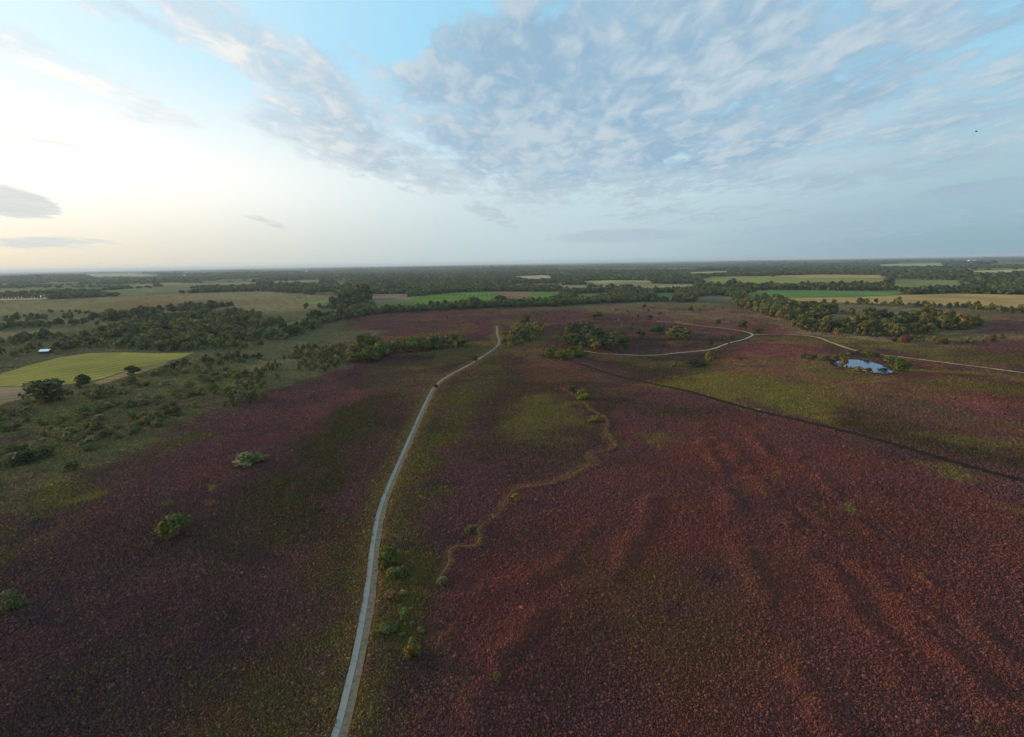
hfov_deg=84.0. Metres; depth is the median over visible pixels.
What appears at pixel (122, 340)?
tree
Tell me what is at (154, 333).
tree
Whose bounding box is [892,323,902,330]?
tree
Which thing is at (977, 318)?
tree
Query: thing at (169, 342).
tree
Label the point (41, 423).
shrub
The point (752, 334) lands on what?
sand path
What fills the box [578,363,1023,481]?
ditch
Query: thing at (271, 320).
tree
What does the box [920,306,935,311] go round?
tree
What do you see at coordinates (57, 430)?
shrub
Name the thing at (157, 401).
shrub
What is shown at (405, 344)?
tree
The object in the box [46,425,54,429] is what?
shrub
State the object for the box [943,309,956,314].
tree
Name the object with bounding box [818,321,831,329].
tree
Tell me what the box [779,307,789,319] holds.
tree
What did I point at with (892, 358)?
shrub
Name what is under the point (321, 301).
pasture
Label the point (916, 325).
tree
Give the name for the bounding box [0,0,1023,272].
sky
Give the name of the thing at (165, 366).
shrub
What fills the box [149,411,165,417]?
shrub
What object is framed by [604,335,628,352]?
tree
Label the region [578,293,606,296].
clearing
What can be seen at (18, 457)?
shrub
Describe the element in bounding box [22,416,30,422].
shrub
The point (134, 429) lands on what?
shrub
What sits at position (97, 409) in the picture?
shrub
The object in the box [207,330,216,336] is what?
tree
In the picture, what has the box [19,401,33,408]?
shrub
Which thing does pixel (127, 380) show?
shrub
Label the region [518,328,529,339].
tree
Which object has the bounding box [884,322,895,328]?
tree
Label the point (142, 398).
shrub
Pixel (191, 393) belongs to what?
shrub
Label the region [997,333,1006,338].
shrub
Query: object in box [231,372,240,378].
shrub
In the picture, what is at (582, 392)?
shrub
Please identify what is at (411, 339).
tree
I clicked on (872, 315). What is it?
tree
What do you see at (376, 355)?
tree
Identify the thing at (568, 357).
shrub
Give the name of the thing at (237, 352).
shrub
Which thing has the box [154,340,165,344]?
tree
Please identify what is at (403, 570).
shrub
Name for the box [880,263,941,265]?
hay field
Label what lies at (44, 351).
shed
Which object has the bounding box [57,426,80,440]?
shrub
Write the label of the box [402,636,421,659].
shrub
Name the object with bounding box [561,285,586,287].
fallow field
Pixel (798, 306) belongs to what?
tree
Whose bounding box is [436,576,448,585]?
shrub
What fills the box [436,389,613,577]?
footpath
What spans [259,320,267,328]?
tree
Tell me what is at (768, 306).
tree
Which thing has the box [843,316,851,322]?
tree
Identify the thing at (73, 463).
shrub
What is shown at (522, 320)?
tree
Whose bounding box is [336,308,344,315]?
tree
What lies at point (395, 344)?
tree
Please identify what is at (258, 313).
tree
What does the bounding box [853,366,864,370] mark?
shrub
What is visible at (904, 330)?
tree
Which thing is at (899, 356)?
sand track
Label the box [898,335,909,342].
shrub
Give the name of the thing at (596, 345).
tree
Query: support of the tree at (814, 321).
on the ground
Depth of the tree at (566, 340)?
528.86 m
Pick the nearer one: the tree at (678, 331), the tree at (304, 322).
the tree at (678, 331)
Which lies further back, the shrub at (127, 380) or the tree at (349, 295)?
the tree at (349, 295)
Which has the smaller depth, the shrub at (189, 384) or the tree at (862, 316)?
the shrub at (189, 384)
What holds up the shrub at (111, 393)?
on the ground
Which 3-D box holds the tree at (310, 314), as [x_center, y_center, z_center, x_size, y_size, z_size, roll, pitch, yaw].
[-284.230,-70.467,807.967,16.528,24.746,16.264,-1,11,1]
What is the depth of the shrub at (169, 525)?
168.14 m
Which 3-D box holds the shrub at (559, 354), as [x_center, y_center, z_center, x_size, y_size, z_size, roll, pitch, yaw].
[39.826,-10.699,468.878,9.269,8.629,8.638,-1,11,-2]
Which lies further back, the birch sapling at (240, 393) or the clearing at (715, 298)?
the clearing at (715, 298)
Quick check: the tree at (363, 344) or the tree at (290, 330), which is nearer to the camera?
the tree at (363, 344)
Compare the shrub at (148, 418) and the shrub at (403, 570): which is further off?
the shrub at (148, 418)
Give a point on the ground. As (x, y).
(276, 304)
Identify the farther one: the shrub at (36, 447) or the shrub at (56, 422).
the shrub at (56, 422)
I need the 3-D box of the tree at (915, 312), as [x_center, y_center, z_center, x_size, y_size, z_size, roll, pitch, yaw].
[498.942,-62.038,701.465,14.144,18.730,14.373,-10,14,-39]
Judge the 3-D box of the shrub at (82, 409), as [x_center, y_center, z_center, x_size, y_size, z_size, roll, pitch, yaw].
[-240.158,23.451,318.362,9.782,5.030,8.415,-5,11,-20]
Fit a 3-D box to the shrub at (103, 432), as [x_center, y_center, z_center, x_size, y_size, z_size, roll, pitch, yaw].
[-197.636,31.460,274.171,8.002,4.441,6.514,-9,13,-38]
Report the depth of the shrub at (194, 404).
329.85 m
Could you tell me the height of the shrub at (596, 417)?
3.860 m
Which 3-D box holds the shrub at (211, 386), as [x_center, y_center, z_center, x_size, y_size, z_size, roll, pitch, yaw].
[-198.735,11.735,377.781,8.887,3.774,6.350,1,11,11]
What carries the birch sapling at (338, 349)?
on the ground
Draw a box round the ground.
[0,256,1023,736]
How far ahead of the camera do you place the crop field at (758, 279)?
2126.55 m
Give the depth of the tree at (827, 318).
647.49 m
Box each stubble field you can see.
[0,387,37,404]
[93,362,167,383]
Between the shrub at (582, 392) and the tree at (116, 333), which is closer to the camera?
the shrub at (582, 392)
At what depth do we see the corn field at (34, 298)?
1660.78 m
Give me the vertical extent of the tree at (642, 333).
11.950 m
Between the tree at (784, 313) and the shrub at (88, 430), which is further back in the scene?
the tree at (784, 313)
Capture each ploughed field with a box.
[372,294,408,300]
[489,291,529,298]
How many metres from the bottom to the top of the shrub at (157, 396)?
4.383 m
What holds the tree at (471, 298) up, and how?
on the ground
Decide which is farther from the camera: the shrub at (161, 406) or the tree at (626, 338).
the tree at (626, 338)
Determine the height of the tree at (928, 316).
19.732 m
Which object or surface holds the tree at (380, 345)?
on the ground
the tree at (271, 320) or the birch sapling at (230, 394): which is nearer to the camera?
the birch sapling at (230, 394)
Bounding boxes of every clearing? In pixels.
[265,320,299,330]
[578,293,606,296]
[655,292,674,296]
[698,295,731,300]
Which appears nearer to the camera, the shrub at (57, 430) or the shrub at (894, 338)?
the shrub at (57, 430)
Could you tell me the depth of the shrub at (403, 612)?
129.57 m
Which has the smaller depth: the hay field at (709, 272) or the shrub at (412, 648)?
the shrub at (412, 648)
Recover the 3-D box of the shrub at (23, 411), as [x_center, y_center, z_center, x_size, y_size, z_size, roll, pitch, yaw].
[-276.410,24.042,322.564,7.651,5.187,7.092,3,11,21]
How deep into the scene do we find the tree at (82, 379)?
390.67 m
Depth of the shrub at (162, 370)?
433.17 m
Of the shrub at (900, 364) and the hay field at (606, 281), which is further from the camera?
the hay field at (606, 281)
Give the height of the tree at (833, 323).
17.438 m
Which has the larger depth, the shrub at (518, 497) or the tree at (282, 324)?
the tree at (282, 324)
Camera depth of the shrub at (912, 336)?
543.40 m
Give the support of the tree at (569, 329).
on the ground
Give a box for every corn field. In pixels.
[0,296,46,299]
[778,275,882,277]
[790,293,1023,307]
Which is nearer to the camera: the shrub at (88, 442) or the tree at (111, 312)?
the shrub at (88, 442)
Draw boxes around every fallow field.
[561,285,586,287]
[640,285,687,287]
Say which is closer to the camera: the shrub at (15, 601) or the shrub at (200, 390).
the shrub at (15, 601)
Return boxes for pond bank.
[830,359,896,373]
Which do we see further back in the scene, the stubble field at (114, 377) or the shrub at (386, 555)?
the stubble field at (114, 377)
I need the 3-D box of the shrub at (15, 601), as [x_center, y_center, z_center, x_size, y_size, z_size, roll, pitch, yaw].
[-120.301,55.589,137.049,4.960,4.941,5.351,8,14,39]
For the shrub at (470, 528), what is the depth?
171.02 m
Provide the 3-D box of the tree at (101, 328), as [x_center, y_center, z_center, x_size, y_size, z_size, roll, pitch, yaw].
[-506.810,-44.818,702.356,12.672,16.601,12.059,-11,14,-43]
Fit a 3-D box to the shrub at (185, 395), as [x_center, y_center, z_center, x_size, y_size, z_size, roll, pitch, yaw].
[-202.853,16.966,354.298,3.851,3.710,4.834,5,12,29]
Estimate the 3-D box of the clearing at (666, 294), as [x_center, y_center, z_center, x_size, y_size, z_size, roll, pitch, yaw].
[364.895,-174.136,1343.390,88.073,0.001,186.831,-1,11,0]
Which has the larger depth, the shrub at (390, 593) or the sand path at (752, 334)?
the sand path at (752, 334)
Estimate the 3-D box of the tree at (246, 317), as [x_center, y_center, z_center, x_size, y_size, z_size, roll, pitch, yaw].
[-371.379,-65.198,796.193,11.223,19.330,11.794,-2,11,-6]
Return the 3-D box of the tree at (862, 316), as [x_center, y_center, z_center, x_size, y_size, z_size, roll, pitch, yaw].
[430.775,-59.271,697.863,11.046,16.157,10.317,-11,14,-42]
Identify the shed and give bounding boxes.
[38,349,51,353]
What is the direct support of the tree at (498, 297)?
on the ground
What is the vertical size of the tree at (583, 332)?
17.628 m
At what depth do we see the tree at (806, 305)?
839.71 m
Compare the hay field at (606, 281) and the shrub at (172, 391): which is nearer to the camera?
the shrub at (172, 391)
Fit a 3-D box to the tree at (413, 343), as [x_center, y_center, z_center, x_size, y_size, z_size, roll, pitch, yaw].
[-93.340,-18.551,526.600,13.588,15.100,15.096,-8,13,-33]
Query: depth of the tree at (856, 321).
608.31 m
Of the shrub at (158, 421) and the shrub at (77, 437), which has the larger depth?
the shrub at (158, 421)
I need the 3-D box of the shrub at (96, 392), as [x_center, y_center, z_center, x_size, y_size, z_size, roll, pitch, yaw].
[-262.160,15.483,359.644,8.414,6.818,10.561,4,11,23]
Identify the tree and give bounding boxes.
[98,326,105,335]
[105,308,119,319]
[111,330,124,338]
[115,337,128,347]
[146,329,162,340]
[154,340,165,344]
[160,324,168,329]
[165,339,178,350]
[172,336,184,347]
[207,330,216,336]
[230,339,238,346]
[243,315,249,321]
[254,311,262,316]
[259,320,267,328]
[267,316,277,324]
[268,327,277,337]
[278,322,286,328]
[285,326,295,334]
[300,319,309,326]
[306,310,315,319]
[309,314,318,319]
[314,310,324,316]
[326,296,334,303]
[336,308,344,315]
[341,292,353,297]
[346,345,361,352]
[346,351,358,360]
[353,283,371,295]
[355,334,380,344]
[357,341,370,351]
[357,349,371,360]
[361,292,372,300]
[361,346,374,360]
[368,351,379,359]
[373,340,388,358]
[390,339,401,353]
[402,340,410,351]
[403,340,419,349]
[406,336,416,350]
[419,339,431,350]
[426,333,438,346]
[435,336,444,348]
[445,333,455,339]
[445,337,455,344]
[456,337,463,345]
[459,338,469,344]
[469,296,477,302]
[494,295,506,299]
[507,335,515,343]
[517,324,525,329]
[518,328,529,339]
[519,318,526,324]
[520,313,529,321]
[534,321,543,327]
[560,335,572,345]
[563,326,574,334]
[565,322,580,330]
[566,334,574,344]
[573,336,585,342]
[580,329,590,336]
[582,323,594,328]
[587,327,603,337]
[587,339,596,344]
[590,312,601,317]
[590,341,602,351]
[598,338,606,345]
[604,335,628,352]
[606,332,614,338]
[619,334,629,342]
[636,330,645,336]
[648,324,667,333]
[665,325,691,338]
[705,351,712,363]
[736,320,747,327]
[740,298,749,305]
[751,327,763,331]
[762,304,771,310]
[769,307,781,312]
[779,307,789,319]
[780,311,790,318]
[787,300,793,305]
[793,304,802,311]
[798,314,807,318]
[799,318,812,330]
[802,303,812,310]
[809,318,817,325]
[810,308,817,316]
[816,304,825,311]
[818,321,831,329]
[821,315,830,321]
[828,321,841,329]
[830,303,838,307]
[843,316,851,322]
[854,318,862,326]
[857,320,873,330]
[860,314,867,319]
[861,307,875,313]
[868,311,877,319]
[875,324,884,331]
[876,309,887,318]
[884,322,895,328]
[887,312,896,317]
[892,318,905,323]
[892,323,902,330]
[900,315,918,323]
[900,327,909,334]
[909,322,921,334]
[911,311,920,316]
[918,311,932,316]
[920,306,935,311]
[920,314,933,319]
[929,318,940,322]
[938,314,953,329]
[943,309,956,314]
[953,313,978,325]
[973,316,979,325]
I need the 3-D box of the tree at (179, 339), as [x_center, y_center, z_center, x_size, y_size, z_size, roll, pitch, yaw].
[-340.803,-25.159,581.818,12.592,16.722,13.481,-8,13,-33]
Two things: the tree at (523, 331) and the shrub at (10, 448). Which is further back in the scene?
the tree at (523, 331)
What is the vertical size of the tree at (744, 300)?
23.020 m
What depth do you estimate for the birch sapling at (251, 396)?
339.88 m
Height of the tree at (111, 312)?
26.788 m
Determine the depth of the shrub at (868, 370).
398.90 m
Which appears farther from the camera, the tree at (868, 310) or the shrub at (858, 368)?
the tree at (868, 310)
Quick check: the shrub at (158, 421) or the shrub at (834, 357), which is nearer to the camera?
the shrub at (158, 421)
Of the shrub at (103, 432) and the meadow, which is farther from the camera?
the meadow
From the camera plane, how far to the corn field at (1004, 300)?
1080.13 m
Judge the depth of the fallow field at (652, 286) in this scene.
1797.71 m
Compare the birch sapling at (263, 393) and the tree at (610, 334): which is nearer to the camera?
the birch sapling at (263, 393)
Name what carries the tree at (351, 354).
on the ground
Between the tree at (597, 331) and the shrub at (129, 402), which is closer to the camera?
the shrub at (129, 402)
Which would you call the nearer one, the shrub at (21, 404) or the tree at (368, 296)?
the shrub at (21, 404)
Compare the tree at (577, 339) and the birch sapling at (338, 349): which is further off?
the tree at (577, 339)
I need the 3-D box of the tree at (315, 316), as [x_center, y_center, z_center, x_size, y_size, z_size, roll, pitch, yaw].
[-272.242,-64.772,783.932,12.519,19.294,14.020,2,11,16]
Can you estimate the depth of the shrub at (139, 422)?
292.01 m
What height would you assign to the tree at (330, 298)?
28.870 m
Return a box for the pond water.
[833,359,891,372]
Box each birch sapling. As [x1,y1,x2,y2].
[225,390,233,398]
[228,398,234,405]
[232,380,240,395]
[235,390,243,399]
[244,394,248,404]
[249,393,254,402]
[261,391,265,399]
[262,365,267,373]
[336,346,341,355]
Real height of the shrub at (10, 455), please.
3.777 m
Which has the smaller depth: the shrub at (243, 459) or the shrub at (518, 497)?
the shrub at (518, 497)
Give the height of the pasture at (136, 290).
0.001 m
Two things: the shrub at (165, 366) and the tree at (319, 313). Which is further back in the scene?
the tree at (319, 313)
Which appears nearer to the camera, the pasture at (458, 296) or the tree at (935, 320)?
the tree at (935, 320)
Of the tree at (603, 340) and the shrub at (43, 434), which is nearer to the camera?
the shrub at (43, 434)
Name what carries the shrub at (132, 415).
on the ground
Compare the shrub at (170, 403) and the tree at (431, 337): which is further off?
the tree at (431, 337)
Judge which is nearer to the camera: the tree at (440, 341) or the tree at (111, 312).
the tree at (440, 341)
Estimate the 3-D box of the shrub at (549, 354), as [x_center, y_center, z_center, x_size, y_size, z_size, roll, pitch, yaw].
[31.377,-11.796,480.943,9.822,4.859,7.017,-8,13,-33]
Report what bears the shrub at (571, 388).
on the ground
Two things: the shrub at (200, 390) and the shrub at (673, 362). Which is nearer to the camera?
the shrub at (200, 390)
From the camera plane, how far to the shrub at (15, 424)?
289.34 m
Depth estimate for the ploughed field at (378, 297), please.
1433.46 m
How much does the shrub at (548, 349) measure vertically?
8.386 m
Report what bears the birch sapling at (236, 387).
on the ground
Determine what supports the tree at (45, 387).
on the ground
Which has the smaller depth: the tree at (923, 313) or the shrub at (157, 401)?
the shrub at (157, 401)
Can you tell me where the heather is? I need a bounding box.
[0,309,1023,736]
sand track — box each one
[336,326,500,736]
[754,334,1023,372]
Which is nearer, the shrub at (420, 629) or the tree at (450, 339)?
the shrub at (420, 629)
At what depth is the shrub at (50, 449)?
248.81 m
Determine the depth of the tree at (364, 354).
473.01 m
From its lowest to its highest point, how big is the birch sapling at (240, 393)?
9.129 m
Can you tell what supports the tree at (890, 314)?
on the ground
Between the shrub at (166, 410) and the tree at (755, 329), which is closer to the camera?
the shrub at (166, 410)
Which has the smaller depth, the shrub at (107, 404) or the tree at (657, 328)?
the shrub at (107, 404)
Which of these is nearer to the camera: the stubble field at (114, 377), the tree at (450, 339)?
the stubble field at (114, 377)
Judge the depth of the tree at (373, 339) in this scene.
507.46 m
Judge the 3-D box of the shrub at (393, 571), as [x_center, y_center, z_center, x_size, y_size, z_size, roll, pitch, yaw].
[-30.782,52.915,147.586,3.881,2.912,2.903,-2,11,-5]
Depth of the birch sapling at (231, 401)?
332.67 m
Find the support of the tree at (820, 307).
on the ground
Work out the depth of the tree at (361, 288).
1195.06 m
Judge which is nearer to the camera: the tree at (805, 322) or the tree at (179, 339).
the tree at (179, 339)
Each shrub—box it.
[0,425,10,431]
[0,587,26,612]
[4,445,18,452]
[4,449,47,466]
[5,452,15,458]
[9,420,22,430]
[15,406,32,414]
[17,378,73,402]
[17,443,28,450]
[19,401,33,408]
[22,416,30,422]
[29,515,39,521]
[30,443,46,451]
[36,420,45,425]
[36,444,55,455]
[39,432,47,436]
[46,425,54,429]
[49,418,66,425]
[51,427,62,437]
[55,416,67,421]
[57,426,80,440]
[61,459,79,470]
[72,406,91,414]
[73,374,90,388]
[73,435,83,442]
[77,435,97,450]
[79,412,91,419]
[81,421,91,428]
[85,428,92,434]
[88,420,104,431]
[89,388,107,397]
[90,414,106,420]
[92,429,110,437]
[93,407,102,411]
[104,402,114,407]
[105,389,115,397]
[116,386,130,393]
[121,376,134,384]
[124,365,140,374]
[124,399,134,406]
[126,411,138,419]
[128,427,141,433]
[135,393,151,405]
[136,420,143,426]
[141,414,157,422]
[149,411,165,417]
[150,417,163,425]
[152,394,165,400]
[152,512,192,538]
[154,399,164,403]
[156,368,169,373]
[157,364,170,368]
[159,380,170,385]
[159,404,168,408]
[162,408,171,413]
[168,401,176,406]
[170,388,179,395]
[170,406,181,415]
[181,380,195,390]
[181,393,189,398]
[186,391,195,396]
[191,401,197,407]
[197,387,204,393]
[201,368,209,373]
[204,362,212,367]
[206,384,218,388]
[214,358,223,363]
[222,385,232,392]
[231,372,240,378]
[232,349,240,357]
[232,451,269,466]
[240,369,249,375]
[376,620,398,634]
[377,544,402,566]
[383,589,400,600]
[386,566,399,578]
[399,564,408,577]
[399,607,408,620]
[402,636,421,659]
[417,626,424,633]
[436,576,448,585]
[464,525,476,533]
[493,671,500,682]
[511,492,521,501]
[543,347,551,353]
[544,352,553,356]
[555,351,565,359]
[563,352,571,359]
[566,385,574,391]
[577,388,589,399]
[587,414,602,421]
[670,360,676,366]
[685,359,707,366]
[830,354,839,360]
[837,355,848,367]
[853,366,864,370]
[864,368,871,372]
[883,355,898,361]
[891,336,897,341]
[892,357,911,370]
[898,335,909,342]
[909,334,916,340]
[940,338,947,343]
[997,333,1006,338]
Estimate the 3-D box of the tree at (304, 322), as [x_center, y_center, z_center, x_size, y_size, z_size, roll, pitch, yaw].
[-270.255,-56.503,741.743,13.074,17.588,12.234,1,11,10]
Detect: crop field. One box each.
[703,276,883,283]
[974,269,1023,272]
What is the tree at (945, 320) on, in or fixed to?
on the ground
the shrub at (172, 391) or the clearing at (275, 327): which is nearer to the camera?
the shrub at (172, 391)
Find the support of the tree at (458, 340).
on the ground
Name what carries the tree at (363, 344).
on the ground
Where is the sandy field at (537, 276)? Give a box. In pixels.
[515,275,550,278]
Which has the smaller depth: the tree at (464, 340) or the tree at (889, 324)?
the tree at (464, 340)
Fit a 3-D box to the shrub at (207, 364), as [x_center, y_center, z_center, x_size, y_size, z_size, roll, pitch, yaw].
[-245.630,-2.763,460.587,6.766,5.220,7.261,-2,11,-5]
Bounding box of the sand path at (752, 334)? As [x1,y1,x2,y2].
[587,321,753,355]
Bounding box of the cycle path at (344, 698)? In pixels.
[331,326,498,736]
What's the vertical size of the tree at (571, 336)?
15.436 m
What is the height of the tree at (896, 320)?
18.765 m
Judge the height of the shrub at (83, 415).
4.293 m
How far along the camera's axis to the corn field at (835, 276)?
2468.22 m
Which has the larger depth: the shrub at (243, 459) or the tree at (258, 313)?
the tree at (258, 313)
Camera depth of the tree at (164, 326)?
715.14 m
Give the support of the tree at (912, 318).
on the ground
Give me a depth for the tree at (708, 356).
437.79 m
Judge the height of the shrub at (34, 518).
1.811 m
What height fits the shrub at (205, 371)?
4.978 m
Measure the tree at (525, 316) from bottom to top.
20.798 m
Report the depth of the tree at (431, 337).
536.99 m
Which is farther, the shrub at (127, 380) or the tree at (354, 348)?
the tree at (354, 348)
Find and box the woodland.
[0,257,1023,620]
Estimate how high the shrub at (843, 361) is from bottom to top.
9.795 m
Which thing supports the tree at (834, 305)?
on the ground
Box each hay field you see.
[585,280,650,283]
[690,271,726,273]
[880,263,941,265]
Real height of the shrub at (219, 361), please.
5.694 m
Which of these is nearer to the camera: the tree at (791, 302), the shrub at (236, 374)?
the shrub at (236, 374)
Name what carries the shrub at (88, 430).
on the ground
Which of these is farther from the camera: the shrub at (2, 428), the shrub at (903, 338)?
the shrub at (903, 338)
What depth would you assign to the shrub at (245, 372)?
420.65 m
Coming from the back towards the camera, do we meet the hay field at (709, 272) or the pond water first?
the hay field at (709, 272)
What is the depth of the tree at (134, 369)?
435.54 m
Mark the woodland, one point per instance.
(412, 281)
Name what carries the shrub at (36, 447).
on the ground
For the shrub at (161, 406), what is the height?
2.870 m
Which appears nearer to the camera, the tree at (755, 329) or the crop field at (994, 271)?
the tree at (755, 329)
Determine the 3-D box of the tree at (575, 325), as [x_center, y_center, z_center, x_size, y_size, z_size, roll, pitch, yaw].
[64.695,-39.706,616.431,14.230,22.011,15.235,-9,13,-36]
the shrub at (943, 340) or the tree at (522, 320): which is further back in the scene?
the tree at (522, 320)
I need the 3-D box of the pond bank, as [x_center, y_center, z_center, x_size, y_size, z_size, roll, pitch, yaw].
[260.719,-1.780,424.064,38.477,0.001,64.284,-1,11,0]
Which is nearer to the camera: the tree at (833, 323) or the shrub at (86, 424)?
the shrub at (86, 424)
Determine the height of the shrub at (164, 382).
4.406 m
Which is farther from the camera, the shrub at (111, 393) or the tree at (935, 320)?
the tree at (935, 320)
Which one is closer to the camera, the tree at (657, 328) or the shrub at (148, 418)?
the shrub at (148, 418)
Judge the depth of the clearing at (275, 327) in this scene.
787.33 m
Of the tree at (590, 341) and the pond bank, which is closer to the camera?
the pond bank
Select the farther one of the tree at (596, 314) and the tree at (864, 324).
the tree at (596, 314)
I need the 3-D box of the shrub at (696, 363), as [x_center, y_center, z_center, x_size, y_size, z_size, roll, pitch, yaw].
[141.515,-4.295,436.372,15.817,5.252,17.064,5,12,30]
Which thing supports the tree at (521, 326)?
on the ground
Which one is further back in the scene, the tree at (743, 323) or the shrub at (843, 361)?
the tree at (743, 323)
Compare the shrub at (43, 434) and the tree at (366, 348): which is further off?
the tree at (366, 348)
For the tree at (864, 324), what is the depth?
596.08 m
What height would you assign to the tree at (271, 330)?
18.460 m
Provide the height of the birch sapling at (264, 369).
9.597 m
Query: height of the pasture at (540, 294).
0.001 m
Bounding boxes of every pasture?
[86,273,154,276]
[102,288,192,292]
[306,296,336,304]
[376,291,501,306]
[529,292,558,297]
[748,291,902,296]
[895,280,959,287]
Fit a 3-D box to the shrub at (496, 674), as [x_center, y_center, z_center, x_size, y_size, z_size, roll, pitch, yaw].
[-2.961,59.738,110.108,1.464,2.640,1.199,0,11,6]
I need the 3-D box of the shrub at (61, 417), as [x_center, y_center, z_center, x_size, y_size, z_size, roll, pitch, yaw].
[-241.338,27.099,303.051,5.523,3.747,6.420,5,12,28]
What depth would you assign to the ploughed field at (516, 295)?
1464.52 m
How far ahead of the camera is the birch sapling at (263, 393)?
347.19 m
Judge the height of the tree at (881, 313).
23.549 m
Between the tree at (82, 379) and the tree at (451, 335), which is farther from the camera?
the tree at (451, 335)
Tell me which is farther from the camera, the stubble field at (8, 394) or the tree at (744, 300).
the tree at (744, 300)
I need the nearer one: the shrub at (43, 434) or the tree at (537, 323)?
the shrub at (43, 434)
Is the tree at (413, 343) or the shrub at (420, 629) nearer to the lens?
the shrub at (420, 629)
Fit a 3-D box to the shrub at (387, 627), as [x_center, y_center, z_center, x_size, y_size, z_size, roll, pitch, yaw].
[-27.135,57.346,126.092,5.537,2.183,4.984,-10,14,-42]
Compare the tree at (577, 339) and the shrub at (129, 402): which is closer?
the shrub at (129, 402)
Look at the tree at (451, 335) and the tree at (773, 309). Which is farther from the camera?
the tree at (773, 309)
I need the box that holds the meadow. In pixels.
[0,352,191,385]
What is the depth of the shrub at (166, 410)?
316.90 m
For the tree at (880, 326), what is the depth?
590.91 m
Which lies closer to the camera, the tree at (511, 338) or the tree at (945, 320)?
the tree at (511, 338)
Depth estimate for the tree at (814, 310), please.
752.07 m
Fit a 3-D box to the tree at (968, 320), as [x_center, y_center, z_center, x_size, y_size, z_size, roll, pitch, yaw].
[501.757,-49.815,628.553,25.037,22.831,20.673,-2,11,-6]
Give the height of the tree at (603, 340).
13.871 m
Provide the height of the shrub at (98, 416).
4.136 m
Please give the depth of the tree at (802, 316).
674.33 m
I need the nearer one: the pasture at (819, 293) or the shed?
the shed
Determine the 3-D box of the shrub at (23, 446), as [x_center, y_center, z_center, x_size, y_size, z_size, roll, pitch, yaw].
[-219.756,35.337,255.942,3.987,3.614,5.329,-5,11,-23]
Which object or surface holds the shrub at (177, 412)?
on the ground
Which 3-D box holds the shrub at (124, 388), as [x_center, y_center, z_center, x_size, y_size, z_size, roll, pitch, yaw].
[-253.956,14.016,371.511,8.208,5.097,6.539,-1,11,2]
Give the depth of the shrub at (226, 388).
363.80 m
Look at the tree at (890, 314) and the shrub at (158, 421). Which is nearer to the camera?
the shrub at (158, 421)
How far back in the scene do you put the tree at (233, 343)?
564.50 m
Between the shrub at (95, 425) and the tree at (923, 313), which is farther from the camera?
the tree at (923, 313)
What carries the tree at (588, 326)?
on the ground
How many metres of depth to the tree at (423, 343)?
528.86 m
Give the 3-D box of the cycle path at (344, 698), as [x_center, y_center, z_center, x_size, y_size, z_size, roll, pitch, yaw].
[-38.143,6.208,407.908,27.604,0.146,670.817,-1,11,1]
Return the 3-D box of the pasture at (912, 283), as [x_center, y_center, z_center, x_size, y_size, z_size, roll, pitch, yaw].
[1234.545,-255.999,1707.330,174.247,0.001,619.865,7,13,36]

